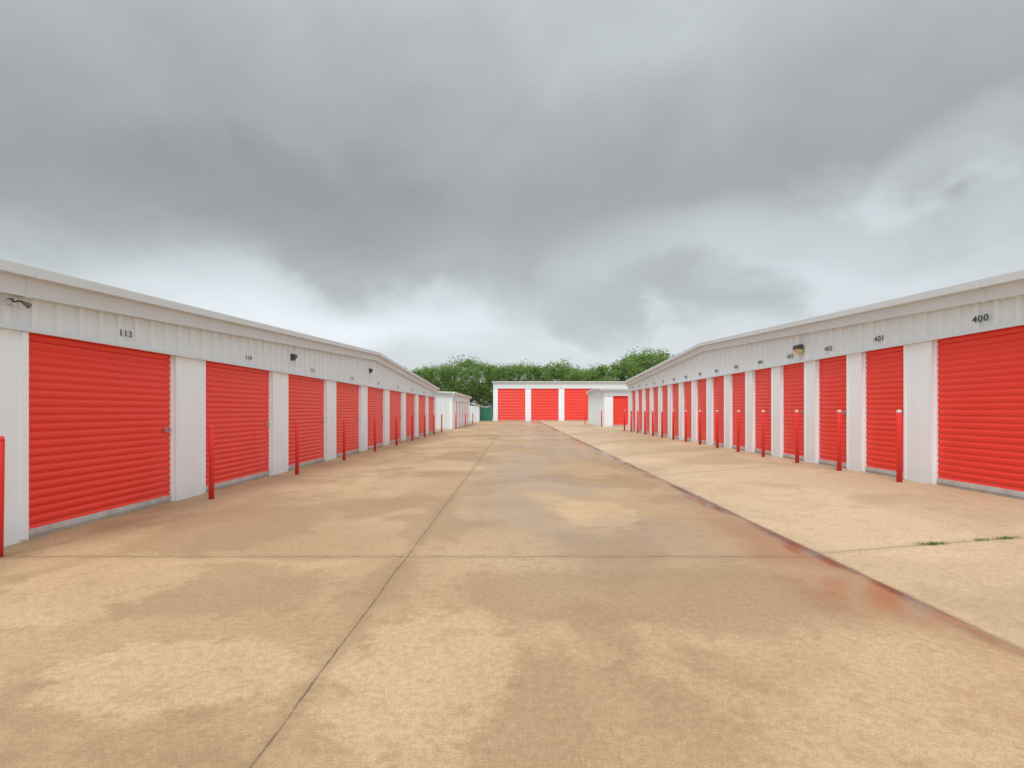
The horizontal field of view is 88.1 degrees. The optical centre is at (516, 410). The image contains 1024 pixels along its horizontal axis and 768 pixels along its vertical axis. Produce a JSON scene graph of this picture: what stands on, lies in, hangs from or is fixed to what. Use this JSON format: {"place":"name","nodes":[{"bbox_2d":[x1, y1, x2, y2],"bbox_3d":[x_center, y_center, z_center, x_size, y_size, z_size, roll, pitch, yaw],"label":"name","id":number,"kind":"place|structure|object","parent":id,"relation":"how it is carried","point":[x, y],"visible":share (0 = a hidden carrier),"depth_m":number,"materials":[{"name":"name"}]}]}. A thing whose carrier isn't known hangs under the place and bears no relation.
{"place":"outdoors","nodes":[
{"label":"outdoors","id":0,"kind":"place"},
{"bbox_2d":[0,259,438,546],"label":"storage building","id":1,"kind":"structure","parent":0,"point":[115,401],"depth_m":7.45,"materials":[{"name":"white paint"}]},
{"bbox_2d":[4,298,31,308],"bbox_3d":[-4.992,-1.079,5.290,0.104,0.083,0.273,0,0,0],"label":"floodlight","id":2,"kind":"object","parent":1,"relation":"attached to","point":[11,301],"visible":1,"depth_m":5.30,"materials":[{"name":"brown metal"}]},
{"bbox_2d":[29,332,172,537],"bbox_3d":[-5.155,0.255,6.705,0.080,2.200,2.390,0,0,0],"label":"roll up door","id":3,"kind":"structure","parent":1,"relation":"in","point":[101,415],"depth_m":6.47,"materials":[{"name":"red metal"}]},
{"bbox_2d":[206,361,269,491],"bbox_3d":[-5.155,0.255,9.845,0.080,2.200,2.390,0,0,0],"label":"roll up door","id":4,"kind":"structure","parent":1,"relation":"in","point":[237,397],"depth_m":9.79,"materials":[{"name":"red metal"}]},
{"bbox_2d":[291,354,297,360],"bbox_3d":[-5.017,-1.197,11.900,0.134,0.152,0.156,0,0,0],"label":"wall light","id":5,"kind":"object","parent":1,"relation":"attached to","point":[294,357],"visible":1,"depth_m":11.83,"materials":[{"name":"brown metal"}]},
{"bbox_2d":[288,374,324,469],"bbox_3d":[-5.155,0.255,12.985,0.080,2.200,2.390,0,0,0],"label":"roll up door","id":6,"kind":"structure","parent":1,"relation":"in","point":[306,395],"depth_m":13.01,"materials":[{"name":"red metal"}]},
{"bbox_2d":[336,382,359,457],"bbox_3d":[-5.155,0.255,16.125,0.080,2.200,2.390,0,0,0],"label":"roll up door","id":7,"kind":"structure","parent":1,"relation":"in","point":[347,395],"depth_m":16.23,"materials":[{"name":"red metal"}]},
{"bbox_2d":[368,387,383,448],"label":"roll up door","id":8,"kind":"structure","parent":1,"relation":"in","point":[375,395],"depth_m":19.49,"materials":[{"name":"red metal"}]},
{"bbox_2d":[390,390,400,443],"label":"roll up door","id":9,"kind":"structure","parent":1,"relation":"in","point":[395,396],"depth_m":22.42,"materials":[{"name":"red metal"}]},
{"bbox_2d":[406,393,414,438],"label":"roll up door","id":10,"kind":"structure","parent":1,"relation":"in","point":[410,398],"depth_m":25.59,"materials":[{"name":"red metal"}]},
{"bbox_2d":[419,395,424,435],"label":"roll up door","id":11,"kind":"structure","parent":1,"relation":"in","point":[421,398],"depth_m":28.78,"materials":[{"name":"red metal"}]},
{"bbox_2d":[429,397,433,432],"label":"roll up door","id":12,"kind":"structure","parent":1,"relation":"in","point":[431,399],"depth_m":32.13,"materials":[{"name":"red metal"}]},
{"bbox_2d":[436,391,471,428],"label":"storage building","id":13,"kind":"structure","parent":0,"point":[449,405],"depth_m":38.80,"materials":[{"name":"white paint"}]},
{"bbox_2d":[0,419,1023,767],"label":"driveway","id":14,"kind":"structure","parent":0,"point":[492,593],"depth_m":3.17,"materials":[{"name":"concrete"}]},
{"bbox_2d":[0,436,4,557],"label":"bollard","id":15,"kind":"object","parent":14,"relation":"on","point":[2,461],"visible":0.92,"depth_m":4.88,"materials":[{"name":"red metal"}]},
{"bbox_2d":[208,426,213,498],"bbox_3d":[-4.669,0.808,8.099,0.080,1.154,0.080,0,0,-20],"label":"bollard","id":16,"kind":"object","parent":14,"relation":"on","point":[210,462],"visible":0.88,"depth_m":8.07,"materials":[{"name":"red metal"}]},
{"bbox_2d":[295,421,298,474],"bbox_3d":[-4.654,0.808,11.226,0.080,1.154,0.080,0,-1,-24],"label":"bollard","id":17,"kind":"object","parent":14,"relation":"on","point":[296,447],"visible":0.88,"depth_m":11.19,"materials":[{"name":"red metal"}]},
{"bbox_2d":[343,419,345,460],"bbox_3d":[-4.663,0.808,14.344,0.080,1.154,0.080,1,-1,-43],"label":"bollard","id":18,"kind":"object","parent":14,"relation":"on","point":[344,439],"visible":0.89,"depth_m":14.31,"materials":[{"name":"red metal"}]},
{"bbox_2d":[373,417,375,451],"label":"bollard","id":19,"kind":"object","parent":14,"relation":"on","point":[374,424],"visible":0.91,"depth_m":17.43,"materials":[{"name":"red metal"}]},
{"bbox_2d":[395,416,397,444],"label":"bollard","id":20,"kind":"object","parent":14,"relation":"on","point":[396,437],"visible":0.91,"depth_m":20.55,"materials":[{"name":"red metal"}]},
{"bbox_2d":[411,416,412,440],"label":"bollard","id":21,"kind":"object","parent":14,"relation":"on","point":[411,428],"visible":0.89,"depth_m":23.66,"materials":[{"name":"red metal"}]},
{"bbox_2d":[424,415,425,436],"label":"bollard","id":22,"kind":"object","parent":14,"relation":"on","point":[424,425],"visible":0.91,"depth_m":26.79,"materials":[{"name":"red metal"}]},
{"bbox_2d":[433,415,434,433],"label":"bollard","id":23,"kind":"object","parent":14,"relation":"on","point":[433,424],"visible":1,"depth_m":29.91,"materials":[{"name":"red metal"}]},
{"bbox_2d":[470,403,480,421],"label":"storage shed","id":24,"kind":"structure","parent":14,"relation":"on","point":[475,410],"depth_m":61.96,"materials":[{"name":"white metal"}]},
{"bbox_2d":[470,407,474,421],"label":"door","id":25,"kind":"structure","parent":24,"relation":"in","point":[472,409],"depth_m":61.93,"materials":[{"name":"white metal"}]},
{"bbox_2d":[480,406,491,421],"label":"screen fence","id":26,"kind":"object","parent":14,"relation":"on","point":[485,414],"visible":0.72,"depth_m":63.48,"materials":[{"name":"fabric"}]},
{"bbox_2d":[0,0,1023,407],"label":"sky","id":27,"kind":"structure","parent":0,"point":[414,183],"materials":[{"name":"grey"}]},
{"bbox_2d":[586,388,627,425],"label":"storage building","id":28,"kind":"structure","parent":0,"point":[611,404],"depth_m":37.06,"materials":[{"name":"white paint"}]},
{"bbox_2d":[613,396,627,425],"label":"roll up door","id":29,"kind":"structure","parent":28,"relation":"in","point":[620,403],"depth_m":37.06,"materials":[{"name":"red metal"}]},
{"bbox_2d":[540,421,1023,649],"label":"pavement","id":30,"kind":"structure","parent":0,"point":[874,526],"depth_m":6.19,"materials":[{"name":"concrete"}]},
{"bbox_2d":[492,381,627,420],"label":"storage building","id":31,"kind":"structure","parent":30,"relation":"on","point":[540,400],"depth_m":68.03,"materials":[{"name":"white paint"}]},
{"bbox_2d":[498,389,525,420],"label":"roll up door","id":32,"kind":"structure","parent":31,"relation":"in","point":[511,402],"depth_m":68.05,"materials":[{"name":"red metal"}]},
{"bbox_2d":[531,389,558,420],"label":"roll up door","id":33,"kind":"structure","parent":31,"relation":"in","point":[544,402],"depth_m":68.05,"materials":[{"name":"red metal"}]},
{"bbox_2d":[564,389,589,420],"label":"roll up door","id":34,"kind":"structure","parent":31,"relation":"in","point":[575,400],"depth_m":68.05,"materials":[{"name":"red metal"}]},
{"bbox_2d":[630,410,631,431],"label":"bollard","id":35,"kind":"object","parent":30,"relation":"on","point":[631,422],"visible":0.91,"depth_m":27.43,"materials":[{"name":"red metal"}]},
{"bbox_2d":[637,410,638,432],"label":"bollard","id":36,"kind":"object","parent":30,"relation":"on","point":[637,421],"visible":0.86,"depth_m":25.95,"materials":[{"name":"red metal"}]},
{"bbox_2d":[644,410,645,434],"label":"bollard","id":37,"kind":"object","parent":30,"relation":"on","point":[644,422],"visible":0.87,"depth_m":24.47,"materials":[{"name":"red metal"}]},
{"bbox_2d":[652,410,653,435],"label":"bollard","id":38,"kind":"object","parent":30,"relation":"on","point":[652,423],"visible":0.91,"depth_m":23.00,"materials":[{"name":"red metal"}]},
{"bbox_2d":[661,410,662,437],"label":"bollard","id":39,"kind":"object","parent":30,"relation":"on","point":[661,423],"visible":0.92,"depth_m":21.53,"materials":[{"name":"red metal"}]},
{"bbox_2d":[672,410,673,439],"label":"bollard","id":40,"kind":"object","parent":30,"relation":"on","point":[672,424],"visible":0.88,"depth_m":20.05,"materials":[{"name":"red metal"}]},
{"bbox_2d":[685,410,686,441],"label":"bollard","id":41,"kind":"object","parent":30,"relation":"on","point":[685,425],"visible":0.96,"depth_m":18.58,"materials":[{"name":"red metal"}]},
{"bbox_2d":[699,410,700,444],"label":"bollard","id":42,"kind":"object","parent":30,"relation":"on","point":[699,427],"visible":0.88,"depth_m":17.11,"materials":[{"name":"red metal"}]},
{"bbox_2d":[716,410,718,447],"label":"bollard","id":43,"kind":"object","parent":30,"relation":"on","point":[717,431],"visible":0.93,"depth_m":15.64,"materials":[{"name":"red metal"}]},
{"bbox_2d":[737,410,739,451],"bbox_3d":[5.956,0.565,14.182,0.080,1.154,0.080,1,0,7],"label":"bollard","id":44,"kind":"object","parent":30,"relation":"on","point":[738,430],"visible":0.89,"depth_m":14.15,"materials":[{"name":"red metal"}]},
{"bbox_2d":[761,410,764,456],"bbox_3d":[5.936,0.566,12.714,0.080,1.154,0.080,0,-1,38],"label":"bollard","id":45,"kind":"object","parent":30,"relation":"on","point":[762,433],"visible":0.9,"depth_m":12.69,"materials":[{"name":"red metal"}]},
{"bbox_2d":[795,410,798,462],"bbox_3d":[5.961,0.563,11.233,0.080,1.154,0.080,0,0,23],"label":"bollard","id":46,"kind":"object","parent":30,"relation":"on","point":[796,436],"visible":0.9,"depth_m":11.20,"materials":[{"name":"red metal"}]},
{"bbox_2d":[837,410,841,470],"bbox_3d":[5.957,0.564,9.756,0.080,1.154,0.080,0,0,-1],"label":"bollard","id":47,"kind":"object","parent":30,"relation":"on","point":[839,440],"visible":0.89,"depth_m":9.72,"materials":[{"name":"red metal"}]},
{"bbox_2d":[896,410,902,481],"bbox_3d":[5.954,0.564,8.223,0.080,1.154,0.080,0,0,-3],"label":"bollard","id":48,"kind":"object","parent":30,"relation":"on","point":[899,461],"visible":0.88,"depth_m":8.19,"materials":[{"name":"red metal"}]},
{"bbox_2d":[913,541,948,544],"bbox_3d":[3.962,1.258,5.016,0.497,0.024,0.186,0,0,0],"label":"weed tuft","id":49,"kind":"object","parent":30,"relation":"on","point":[931,543],"visible":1,"depth_m":5.02,"materials":[{"name":"green plant"}]},
{"bbox_2d":[988,534,1018,539],"bbox_3d":[4.648,1.204,5.007,0.336,0.024,0.168,0,0,0],"label":"weed tuft","id":50,"kind":"object","parent":30,"relation":"on","point":[1000,538],"visible":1,"depth_m":5.02,"materials":[{"name":"green plant"}]},
{"bbox_2d":[624,270,1023,499],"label":"storage building","id":51,"kind":"structure","parent":0,"point":[942,369],"depth_m":9.14,"materials":[{"name":"white paint"}]},
{"bbox_2d":[632,391,634,430],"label":"roll up door","id":52,"kind":"structure","parent":51,"relation":"in","point":[633,392],"depth_m":28.48,"materials":[{"name":"red metal"}]},
{"bbox_2d":[638,389,641,431],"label":"roll up door","id":53,"kind":"structure","parent":51,"relation":"in","point":[639,391],"depth_m":26.90,"materials":[{"name":"red metal"}]},
{"bbox_2d":[645,388,649,433],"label":"roll up door","id":54,"kind":"structure","parent":51,"relation":"in","point":[647,391],"depth_m":25.43,"materials":[{"name":"red metal"}]},
{"bbox_2d":[653,387,657,434],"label":"roll up door","id":55,"kind":"structure","parent":51,"relation":"in","point":[655,389],"depth_m":23.97,"materials":[{"name":"red metal"}]},
{"bbox_2d":[662,385,667,436],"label":"roll up door","id":56,"kind":"structure","parent":51,"relation":"in","point":[664,388],"depth_m":22.39,"materials":[{"name":"red metal"}]},
{"bbox_2d":[672,383,678,438],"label":"roll up door","id":57,"kind":"structure","parent":51,"relation":"in","point":[675,387],"depth_m":20.88,"materials":[{"name":"red metal"}]},
{"bbox_2d":[684,381,690,440],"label":"roll up door","id":58,"kind":"structure","parent":51,"relation":"in","point":[687,385],"depth_m":19.43,"materials":[{"name":"red metal"}]},
{"bbox_2d":[697,379,705,443],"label":"roll up door","id":59,"kind":"structure","parent":51,"relation":"in","point":[701,384],"depth_m":17.96,"materials":[{"name":"red metal"}]},
{"bbox_2d":[713,376,723,446],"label":"roll up door","id":60,"kind":"structure","parent":51,"relation":"in","point":[718,382],"depth_m":16.44,"materials":[{"name":"red metal"}]},
{"bbox_2d":[731,372,744,450],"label":"roll up door","id":61,"kind":"structure","parent":51,"relation":"in","point":[738,379],"depth_m":15.08,"materials":[{"name":"red metal"}]},
{"bbox_2d":[754,368,770,454],"bbox_3d":[6.315,0.015,13.470,0.080,2.190,1.050,0,0,0],"label":"roll up door","id":62,"kind":"structure","parent":51,"relation":"in","point":[762,377],"depth_m":13.58,"materials":[{"name":"red metal"}]},
{"bbox_2d":[782,362,803,460],"bbox_3d":[6.315,0.015,11.995,0.080,2.190,1.050,0,0,0],"label":"roll up door","id":63,"kind":"structure","parent":51,"relation":"in","point":[792,374],"depth_m":12.10,"materials":[{"name":"red metal"}]},
{"bbox_2d":[793,344,803,353],"bbox_3d":[6.164,-1.337,11.550,0.160,0.195,0.200,0,0,0],"label":"wall light","id":64,"kind":"object","parent":51,"relation":"attached to","point":[798,349],"visible":1,"depth_m":11.48,"materials":[{"name":"brown metal"}]},
{"bbox_2d":[818,355,845,467],"bbox_3d":[6.315,0.015,10.520,0.080,2.190,1.050,0,0,0],"label":"roll up door","id":65,"kind":"structure","parent":51,"relation":"in","point":[831,371],"depth_m":10.61,"materials":[{"name":"red metal"}]},
{"bbox_2d":[864,345,903,478],"bbox_3d":[6.315,0.015,9.045,0.080,2.190,1.050,0,0,0],"label":"roll up door","id":66,"kind":"structure","parent":51,"relation":"in","point":[883,368],"depth_m":9.11,"materials":[{"name":"red metal"}]},
{"bbox_2d":[935,325,1023,499],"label":"roll up door","id":67,"kind":"structure","parent":51,"relation":"in","point":[979,377],"depth_m":7.18,"materials":[{"name":"red metal"}]},
{"label":"ground","id":68,"kind":"structure","parent":0,"visible":0},
{"bbox_2d":[405,366,438,384],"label":"tree","id":69,"kind":"object","parent":68,"relation":"on","point":[419,373],"visible":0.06,"depth_m":89.02,"materials":[{"name":"green plant"}]},
{"bbox_2d":[415,361,448,386],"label":"tree","id":70,"kind":"object","parent":68,"relation":"on","point":[425,367],"visible":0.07,"depth_m":97.09,"materials":[{"name":"green plant"}]},
{"bbox_2d":[421,364,466,392],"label":"tree","id":71,"kind":"object","parent":68,"relation":"on","point":[444,372],"visible":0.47,"depth_m":90.17,"materials":[{"name":"green plant"}]},
{"bbox_2d":[433,361,482,405],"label":"tree","id":72,"kind":"object","parent":68,"relation":"on","point":[456,368],"visible":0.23,"depth_m":93.43,"materials":[{"name":"green plant"}]},
{"bbox_2d":[434,353,490,407],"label":"tree","id":73,"kind":"object","parent":68,"relation":"on","point":[469,363],"visible":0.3,"depth_m":96.73,"materials":[{"name":"green plant"}]},
{"bbox_2d":[454,362,500,412],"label":"tree","id":74,"kind":"object","parent":68,"relation":"on","point":[479,386],"visible":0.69,"depth_m":87.94,"materials":[{"name":"green plant"}]},
{"bbox_2d":[466,359,512,417],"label":"tree","id":75,"kind":"object","parent":68,"relation":"on","point":[493,366],"visible":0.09,"depth_m":97.34,"materials":[{"name":"green plant"}]},
{"bbox_2d":[471,363,522,416],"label":"tree","id":76,"kind":"object","parent":68,"relation":"on","point":[502,370],"visible":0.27,"depth_m":90.89,"materials":[{"name":"green plant"}]},
{"bbox_2d":[488,359,540,415],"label":"tree","id":77,"kind":"object","parent":68,"relation":"on","point":[524,369],"visible":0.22,"depth_m":93.19,"materials":[{"name":"green plant"}]},
{"bbox_2d":[514,359,551,380],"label":"tree","id":78,"kind":"object","parent":68,"relation":"on","point":[528,369],"visible":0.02,"depth_m":98.58,"materials":[{"name":"green plant"}]},
{"bbox_2d":[523,363,567,380],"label":"tree","id":79,"kind":"object","parent":68,"relation":"on","point":[537,371],"visible":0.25,"depth_m":91.17,"materials":[{"name":"green plant"}]},
{"bbox_2d":[534,358,579,380],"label":"tree","id":80,"kind":"object","parent":68,"relation":"on","point":[564,371],"visible":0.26,"depth_m":93.80,"materials":[{"name":"green plant"}]},
{"bbox_2d":[554,365,588,380],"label":"tree","id":81,"kind":"object","parent":68,"relation":"on","point":[571,371],"visible":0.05,"depth_m":97.06,"materials":[{"name":"green plant"}]},
{"bbox_2d":[563,366,610,380],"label":"tree","id":82,"kind":"object","parent":68,"relation":"on","point":[588,374],"visible":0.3,"depth_m":91.11,"materials":[{"name":"green plant"}]},
{"bbox_2d":[570,364,612,380],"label":"tree","id":83,"kind":"object","parent":68,"relation":"on","point":[595,370],"visible":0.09,"depth_m":95.43,"materials":[{"name":"green plant"}]},
{"bbox_2d":[593,364,626,380],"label":"tree","id":84,"kind":"object","parent":68,"relation":"on","point":[600,367],"visible":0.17,"depth_m":93.67,"materials":[{"name":"green plant"}]},
{"bbox_2d":[598,355,646,380],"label":"tree","id":85,"kind":"object","parent":68,"relation":"on","point":[619,372],"visible":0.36,"depth_m":90.10,"materials":[{"name":"green plant"}]},
{"bbox_2d":[614,353,656,380],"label":"tree","id":86,"kind":"object","parent":68,"relation":"on","point":[632,363],"visible":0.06,"depth_m":95.83,"materials":[{"name":"green plant"}]},
{"bbox_2d":[615,346,672,380],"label":"tree","id":87,"kind":"object","parent":68,"relation":"on","point":[641,356],"visible":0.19,"depth_m":94.22,"materials":[{"name":"green plant"}]},
{"bbox_2d":[634,349,674,375],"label":"tree","id":88,"kind":"object","parent":68,"relation":"on","point":[646,363],"visible":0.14,"depth_m":91.42,"materials":[{"name":"green plant"}]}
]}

